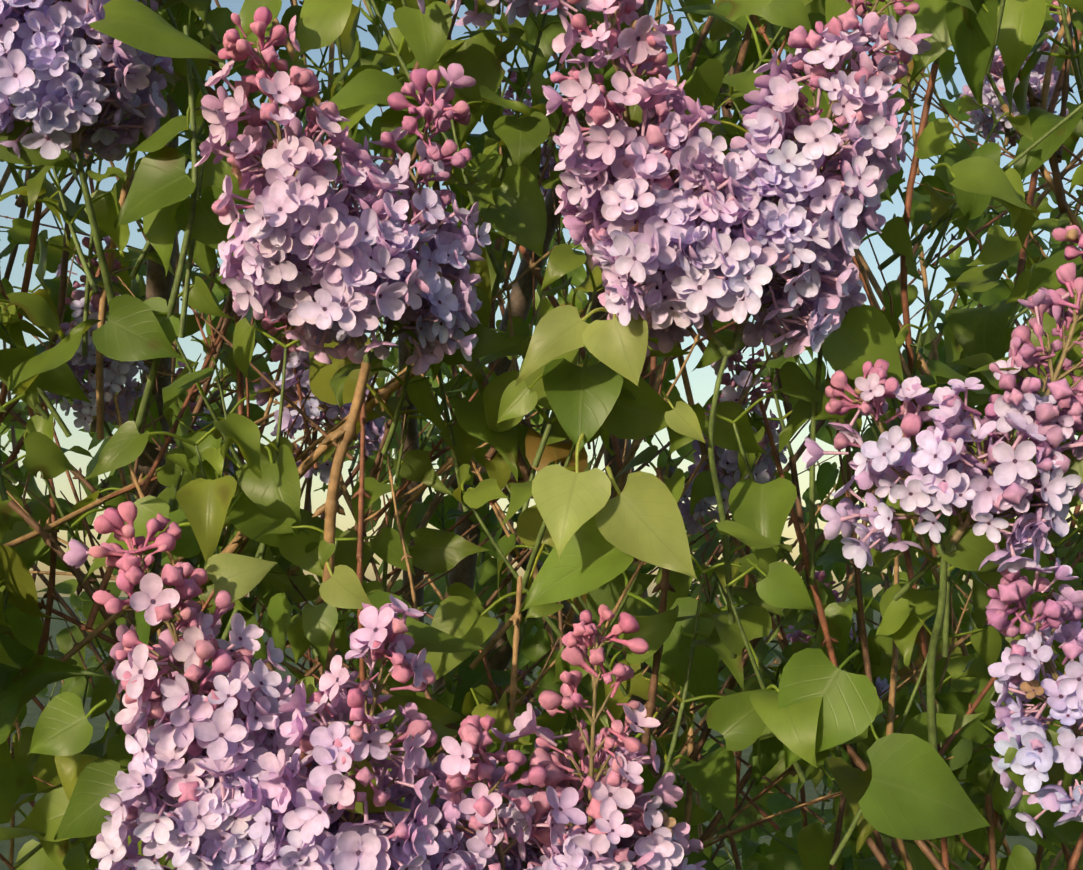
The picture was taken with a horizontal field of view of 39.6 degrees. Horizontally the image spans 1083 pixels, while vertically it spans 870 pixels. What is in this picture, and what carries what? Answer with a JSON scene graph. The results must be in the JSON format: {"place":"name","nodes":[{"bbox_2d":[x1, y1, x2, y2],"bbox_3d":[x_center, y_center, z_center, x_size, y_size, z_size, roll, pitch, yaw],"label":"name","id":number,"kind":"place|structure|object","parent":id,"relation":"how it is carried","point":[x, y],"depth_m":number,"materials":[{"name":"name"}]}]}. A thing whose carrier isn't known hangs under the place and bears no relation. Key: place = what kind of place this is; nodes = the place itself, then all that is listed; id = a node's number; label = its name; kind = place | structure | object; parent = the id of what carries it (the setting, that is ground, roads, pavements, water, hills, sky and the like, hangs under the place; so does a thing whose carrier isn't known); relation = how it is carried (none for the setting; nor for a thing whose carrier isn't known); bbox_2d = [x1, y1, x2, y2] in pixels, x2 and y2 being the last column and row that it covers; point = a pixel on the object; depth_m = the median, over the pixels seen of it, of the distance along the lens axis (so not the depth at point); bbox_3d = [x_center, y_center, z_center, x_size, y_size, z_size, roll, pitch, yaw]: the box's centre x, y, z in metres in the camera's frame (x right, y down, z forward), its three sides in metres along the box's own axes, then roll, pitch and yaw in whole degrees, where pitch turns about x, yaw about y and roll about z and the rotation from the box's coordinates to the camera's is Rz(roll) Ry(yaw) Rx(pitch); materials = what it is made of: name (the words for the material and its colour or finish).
{"place":"outdoors","nodes":[
{"label":"outdoors","id":0,"kind":"place"},
{"bbox_2d":[0,597,1082,869],"bbox_3d":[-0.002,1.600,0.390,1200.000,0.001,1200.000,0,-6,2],"label":"ground","id":1,"kind":"structure","parent":0,"point":[34,709],"depth_m":18.70,"materials":[{"name":"brown soil"}]},
{"bbox_2d":[0,0,1082,869],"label":"lilac","id":2,"kind":"object","parent":1,"relation":"on","point":[814,708],"depth_m":0.58,"materials":[{"name":"green plant"}]},
{"bbox_2d":[0,0,1082,596],"label":"sky","id":3,"kind":"structure","parent":0,"point":[702,381],"materials":[{"name":"blue"}]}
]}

